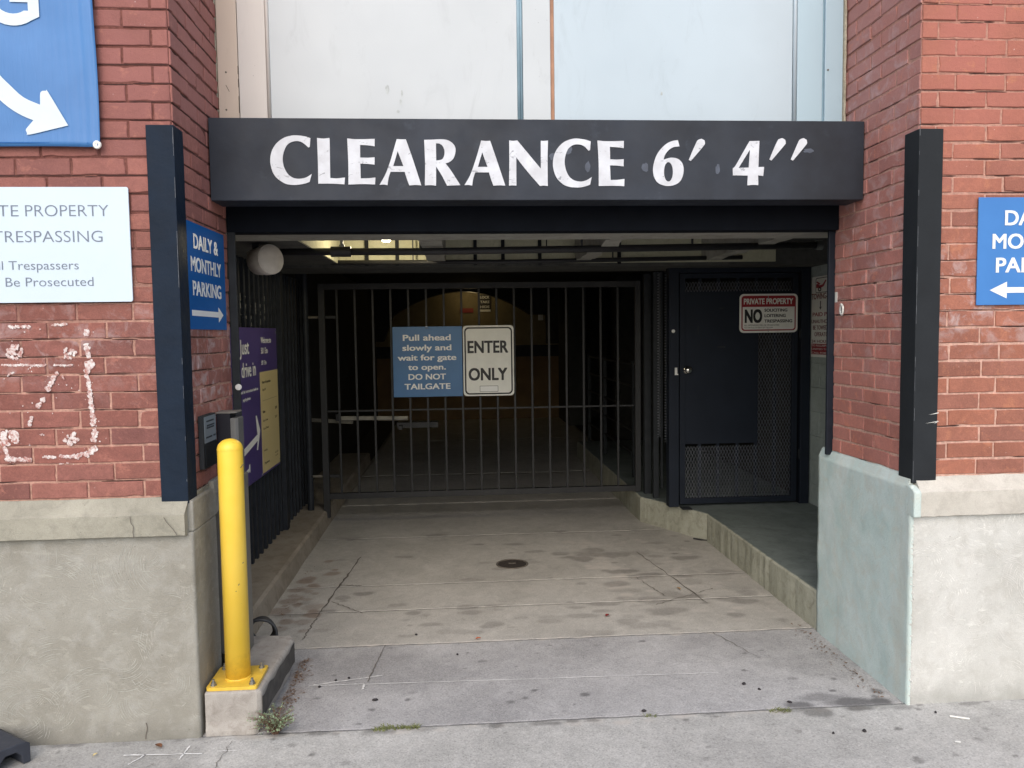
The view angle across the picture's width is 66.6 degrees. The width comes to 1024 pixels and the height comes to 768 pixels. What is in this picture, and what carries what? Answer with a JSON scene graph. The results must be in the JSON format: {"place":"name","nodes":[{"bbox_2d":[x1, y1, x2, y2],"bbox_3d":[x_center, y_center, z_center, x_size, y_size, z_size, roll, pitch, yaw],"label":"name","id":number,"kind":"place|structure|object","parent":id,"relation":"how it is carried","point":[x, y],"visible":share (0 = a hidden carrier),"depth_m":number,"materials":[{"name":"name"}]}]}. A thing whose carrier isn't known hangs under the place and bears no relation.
{"place":"outdoors","nodes":[
{"label":"outdoors","id":0,"kind":"place"},
{"bbox_2d":[351,417,612,459],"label":"ground","id":1,"kind":"structure","parent":0,"point":[367,442],"depth_m":13.18,"materials":[{"name":"black concrete"}]},
{"bbox_2d":[0,0,232,745],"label":"brick pier","id":2,"kind":"structure","parent":1,"relation":"on","point":[109,611],"depth_m":3.17,"materials":[{"name":"red brick"}]},
{"bbox_2d":[0,0,101,148],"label":"banner","id":3,"kind":"object","parent":2,"relation":"attached to","point":[49,95],"visible":1,"depth_m":3.04,"materials":[{"name":"blue plastic"}]},
{"bbox_2d":[0,187,132,302],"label":"private property sign","id":4,"kind":"object","parent":2,"relation":"attached to","point":[65,244],"visible":1,"depth_m":3.09,"materials":[{"name":"white metal"}]},
{"bbox_2d":[145,125,196,502],"bbox_3d":[-1.393,-0.272,3.195,0.109,1.523,0.111,-1,4,-4],"label":"corner guard","id":5,"kind":"object","parent":2,"relation":"on","point":[168,244],"visible":0.98,"depth_m":3.15,"materials":[{"name":"black paint"}]},
{"bbox_2d":[186,220,226,329],"bbox_3d":[-1.365,-0.471,3.487,0.006,0.454,0.543,-1,4,-4],"label":"daily parking sign","id":6,"kind":"object","parent":2,"relation":"attached to","point":[206,273],"visible":1,"depth_m":3.47,"materials":[{"name":"blue metal"}]},
{"bbox_2d":[198,412,216,469],"bbox_3d":[-1.339,0.248,3.434,0.025,0.231,0.178,-1,4,-4],"label":"wall plaque","id":7,"kind":"object","parent":2,"relation":"attached to","point":[207,440],"depth_m":3.39,"materials":[{"name":"grey paint"}]},
{"bbox_2d":[227,260,377,524],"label":"garage side wall","id":8,"kind":"structure","parent":1,"relation":"on","point":[347,355],"depth_m":10.63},
{"bbox_2d":[251,453,370,634],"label":"kerb","id":9,"kind":"structure","parent":1,"relation":"on","point":[277,565],"depth_m":5.90,"materials":[{"name":"beige concrete"}]},
{"bbox_2d":[227,255,307,563],"bbox_3d":[-1.815,0.024,5.670,0.105,2.369,3.080,-1,4,-4],"label":"bar fence","id":10,"kind":"object","parent":9,"relation":"on","point":[278,500],"visible":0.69,"depth_m":6.15,"materials":[{"name":"metal"}]},
{"bbox_2d":[229,327,279,486],"bbox_3d":[-1.748,0.140,5.271,0.016,1.040,1.420,-1,4,-4],"label":"parking board","id":11,"kind":"object","parent":10,"relation":"attached to","point":[259,381],"visible":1,"depth_m":5.41,"materials":[{"name":"purple plastic"}]},
{"bbox_2d":[312,413,437,429],"bbox_3d":[-1.344,0.331,7.026,1.350,0.140,0.231,-1,4,3],"label":"gate opener","id":12,"kind":"object","parent":10,"relation":"attached to","point":[400,425],"visible":0.82,"depth_m":7.01,"materials":[{"name":"paint"}]},
{"bbox_2d":[376,290,606,421],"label":"back wall","id":13,"kind":"structure","parent":1,"relation":"on","point":[522,344],"depth_m":15.27,"materials":[{"name":"brown paint"}]},
{"bbox_2d":[462,308,472,312],"bbox_3d":[-0.881,-1.429,15.152,0.260,0.085,0.023,-1,4,-4],"label":"red label","id":14,"kind":"object","parent":13,"relation":"attached to","point":[467,310],"visible":0.86,"depth_m":15.14,"materials":[{"name":"red"}]},
{"bbox_2d":[480,295,490,311],"bbox_3d":[-0.529,-1.571,15.167,0.220,0.325,0.025,-1,4,-4],"label":"notice sign","id":15,"kind":"object","parent":13,"relation":"attached to","point":[485,303],"visible":0.99,"depth_m":15.16,"materials":[{"name":"white paper"}]},
{"bbox_2d":[545,291,558,343],"bbox_3d":[0.788,-1.301,15.257,0.260,1.020,0.050,-1,4,-4],"label":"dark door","id":16,"kind":"structure","parent":13,"relation":"in","point":[554,317],"depth_m":15.24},
{"bbox_2d":[558,287,586,425],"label":"column","id":17,"kind":"structure","parent":1,"relation":"on","point":[574,347],"depth_m":14.00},
{"bbox_2d":[225,218,827,289],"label":"garage ceiling","id":18,"kind":"structure","parent":17,"relation":"on","point":[446,273],"depth_m":5.94,"materials":[{"name":"concrete"}]},
{"bbox_2d":[246,244,283,274],"bbox_3d":[-1.406,-0.706,4.417,0.160,0.180,0.169,2,5,38],"label":"drum fixture","id":19,"kind":"object","parent":18,"relation":"hanging from","point":[267,259],"visible":1,"depth_m":4.36,"materials":[{"name":"white plastic"}]},
{"bbox_2d":[371,288,562,341],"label":"arched beam","id":20,"kind":"structure","parent":18,"relation":"attached to","point":[399,305],"depth_m":14.40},
{"bbox_2d":[301,274,640,517],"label":"swing gate","id":21,"kind":"structure","parent":18,"relation":"attached to","point":[326,476],"depth_m":6.89,"materials":[{"name":"metal"}]},
{"bbox_2d":[392,326,462,396],"bbox_3d":[-0.739,-0.197,6.848,0.605,0.619,0.037,-1,4,-4],"label":"instruction sign","id":22,"kind":"object","parent":21,"relation":"attached to","point":[427,361],"visible":1,"depth_m":6.84,"materials":[{"name":"metal"}]},
{"bbox_2d":[463,325,513,395],"bbox_3d":[-0.206,-0.206,6.869,0.446,0.619,0.005,-1,4,-4],"label":"enter only sign","id":23,"kind":"object","parent":21,"relation":"attached to","point":[488,360],"visible":1,"depth_m":6.87,"materials":[{"name":"white metal"}]},
{"bbox_2d":[331,240,742,264],"bbox_3d":[0.210,-1.166,5.837,3.100,0.529,0.034,-1,4,-4],"label":"drain pipe","id":24,"kind":"object","parent":18,"relation":"hanging from","point":[517,261],"visible":0.71,"depth_m":5.83,"materials":[{"name":"black metal"}]},
{"bbox_2d":[279,239,823,256],"bbox_3d":[0.262,-1.081,4.822,3.420,0.568,0.064,-1,4,-4],"label":"sprinkler pipe","id":25,"kind":"object","parent":18,"relation":"hanging from","point":[341,250],"visible":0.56,"depth_m":4.82,"materials":[{"name":"metal"}]},
{"bbox_2d":[612,275,652,439],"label":"partition wall","id":26,"kind":"structure","parent":1,"relation":"on","point":[626,324],"depth_m":11.60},
{"bbox_2d":[606,272,796,490],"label":"garage inner wall","id":27,"kind":"structure","parent":1,"relation":"on","point":[609,336],"depth_m":7.58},
{"bbox_2d":[808,264,826,506],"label":"block wall","id":28,"kind":"structure","parent":1,"relation":"on","point":[817,402],"depth_m":6.38,"materials":[{"name":"grey paint"}]},
{"bbox_2d":[811,275,826,357],"bbox_3d":[2.486,-0.531,6.114,0.005,0.650,0.600,-1,4,-4],"label":"towing notice","id":29,"kind":"object","parent":28,"relation":"attached to","point":[819,316],"visible":0.44,"depth_m":6.28,"materials":[{"name":"white metal"}]},
{"bbox_2d":[816,0,1023,704],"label":"brick pier","id":30,"kind":"structure","parent":1,"relation":"on","point":[920,593],"depth_m":3.45,"materials":[{"name":"red brick"}]},
{"bbox_2d":[208,118,863,206],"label":"clearance beam","id":31,"kind":"structure","parent":30,"relation":"attached to","point":[288,162],"depth_m":3.66,"materials":[{"name":"black metal"}]},
{"bbox_2d":[213,0,846,120],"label":"panel wall","id":32,"kind":"structure","parent":31,"relation":"on","point":[751,60],"depth_m":3.81,"materials":[{"name":"white metal"}]},
{"bbox_2d":[839,303,843,315],"bbox_3d":[1.690,-0.381,3.993,0.019,0.064,0.052,-1,4,-4],"label":"ring fitting","id":33,"kind":"object","parent":30,"relation":"attached to","point":[841,309],"visible":1,"depth_m":3.99,"materials":[{"name":"white plastic"}]},
{"bbox_2d":[899,119,943,482],"bbox_3d":[1.791,-0.350,3.413,0.112,1.565,0.112,-1,4,-4],"label":"corner guard","id":34,"kind":"object","parent":30,"relation":"on","point":[922,208],"visible":1,"depth_m":3.38,"materials":[{"name":"grey paint"}]},
{"bbox_2d":[976,197,1023,304],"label":"daily parking sign","id":35,"kind":"object","parent":30,"relation":"attached to","point":[1000,260],"visible":1,"depth_m":3.37,"materials":[{"name":"blue metal"}]},
{"bbox_2d":[0,699,1023,767],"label":"sidewalk","id":36,"kind":"structure","parent":0,"point":[989,734],"depth_m":3.16,"materials":[{"name":"concrete"}]},
{"bbox_2d":[0,729,30,763],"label":"rubber foot","id":37,"kind":"object","parent":36,"relation":"on","point":[15,747],"visible":1,"depth_m":3.07},
{"bbox_2d":[246,701,295,734],"bbox_3d":[-1.007,1.412,3.273,0.210,0.125,0.133,-1,4,-4],"label":"weed","id":38,"kind":"object","parent":36,"relation":"on","point":[276,722],"visible":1,"depth_m":3.26,"materials":[{"name":"green plant"}]},
{"bbox_2d":[371,723,419,731],"bbox_3d":[-0.487,1.455,3.314,0.230,0.020,0.070,-1,4,-4],"label":"grass tuft","id":39,"kind":"object","parent":36,"relation":"on","point":[397,727],"visible":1,"depth_m":3.31,"materials":[{"name":"green plant"}]},
{"bbox_2d":[766,707,790,712],"bbox_3d":[1.170,1.428,3.414,0.121,0.016,0.049,-1,4,-4],"label":"grass tuft","id":40,"kind":"object","parent":36,"relation":"on","point":[782,709],"visible":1,"depth_m":3.42,"materials":[{"name":"plant"}]},
{"bbox_2d":[950,715,969,719],"bbox_3d":[1.912,1.424,3.330,0.074,0.008,0.009,1,4,21],"label":"cigarette butt","id":41,"kind":"object","parent":36,"relation":"on","point":[959,717],"visible":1,"depth_m":3.33,"materials":[{"name":"white paper"}]},
{"bbox_2d":[256,417,812,648],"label":"driveway","id":42,"kind":"structure","parent":0,"point":[397,571],"depth_m":5.63,"materials":[{"name":"concrete"}]},
{"bbox_2d":[496,559,527,568],"bbox_3d":[0.001,1.315,5.660,0.236,0.027,0.236,-1,4,-4],"label":"drain cover","id":43,"kind":"object","parent":42,"relation":"on","point":[511,563],"visible":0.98,"depth_m":5.65,"materials":[{"name":"metal"}]},
{"bbox_2d":[577,442,816,629],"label":"walkway kerb","id":44,"kind":"structure","parent":42,"relation":"on","point":[791,591],"depth_m":5.83,"materials":[{"name":"concrete"}]},
{"bbox_2d":[203,628,902,736],"bbox_3d":[0.196,1.432,3.823,3.140,0.024,0.898,-1,4,-4],"label":"driveway apron","id":45,"kind":"object","parent":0,"point":[444,684],"visible":0.87,"depth_m":3.75,"materials":[{"name":"concrete"}]},
{"bbox_2d":[205,635,294,736],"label":"concrete block","id":46,"kind":"structure","parent":45,"relation":"on","point":[226,713],"depth_m":3.28,"materials":[{"name":"grey concrete"}]},
{"bbox_2d":[216,410,253,653],"bbox_3d":[-1.322,0.694,3.670,0.148,1.140,0.104,-1,4,-4],"label":"card reader","id":47,"kind":"object","parent":46,"relation":"on","point":[229,423],"visible":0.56,"depth_m":3.64,"materials":[{"name":"grey paint"}]},
{"bbox_2d":[207,438,267,690],"bbox_3d":[-1.194,0.757,3.347,0.210,1.052,0.212,-1,4,-4],"label":"bollard","id":48,"kind":"object","parent":46,"relation":"on","point":[237,671],"visible":1,"depth_m":3.31,"materials":[{"name":"yellow metal"}]},
{"bbox_2d":[253,616,277,635],"bbox_3d":[-1.332,1.327,4.144,0.187,0.187,0.076,-1,4,-4],"label":"cable coil","id":49,"kind":"object","parent":46,"relation":"on","point":[270,622],"visible":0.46,"depth_m":4.12,"materials":[{"name":"grey rubber"}]},
{"bbox_2d":[226,205,838,454],"bbox_3d":[0.159,0.080,4.031,3.104,2.660,0.108,-1,4,-4],"label":"steel door frame","id":50,"kind":"object","parent":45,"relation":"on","point":[341,220],"visible":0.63,"depth_m":3.92,"materials":[{"name":"black paint"}]},
{"bbox_2d":[235,384,241,389],"bbox_3d":[-1.356,0.016,3.862,0.032,0.032,0.007,-1,4,-4],"label":"reflector","id":51,"kind":"object","parent":50,"relation":"attached to","point":[238,386],"visible":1,"depth_m":3.86,"materials":[{"name":"white plastic"}]},
{"bbox_2d":[275,566,883,718],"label":"leaf litter","id":52,"kind":"object","parent":45,"relation":"on","point":[313,674],"visible":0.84,"depth_m":3.79,"materials":[{"name":"brown plant"}]},
{"bbox_2d":[578,439,817,589],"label":"walkway","id":53,"kind":"structure","parent":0,"point":[784,534],"depth_m":6.27,"materials":[{"name":"grey concrete"}]},
{"bbox_2d":[643,271,665,497],"bbox_3d":[1.269,0.020,6.773,0.121,1.973,0.463,-3,4,-25],"label":"side screen","id":54,"kind":"object","parent":53,"relation":"on","point":[647,371],"visible":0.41,"depth_m":6.77,"materials":[{"name":"grey paint"}]},
{"bbox_2d":[666,267,810,509],"bbox_3d":[1.877,0.030,6.403,1.184,1.962,0.200,-1,4,-4],"label":"door frame","id":55,"kind":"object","parent":53,"relation":"on","point":[712,374],"depth_m":6.42,"materials":[{"name":"black paint"}]},
{"bbox_2d":[679,273,800,503],"bbox_3d":[1.882,0.041,6.417,1.012,1.898,0.095,-1,4,-4],"label":"door leaf","id":56,"kind":"structure","parent":55,"relation":"in","point":[718,362],"depth_m":6.42,"materials":[{"name":"black paint"}]},
{"bbox_2d":[739,294,797,332],"bbox_3d":[2.105,-0.580,6.391,0.489,0.317,0.006,-1,4,-4],"label":"no trespassing sign","id":57,"kind":"object","parent":55,"relation":"attached to","point":[766,313],"visible":1,"depth_m":6.39,"materials":[{"name":"white"}]}
]}

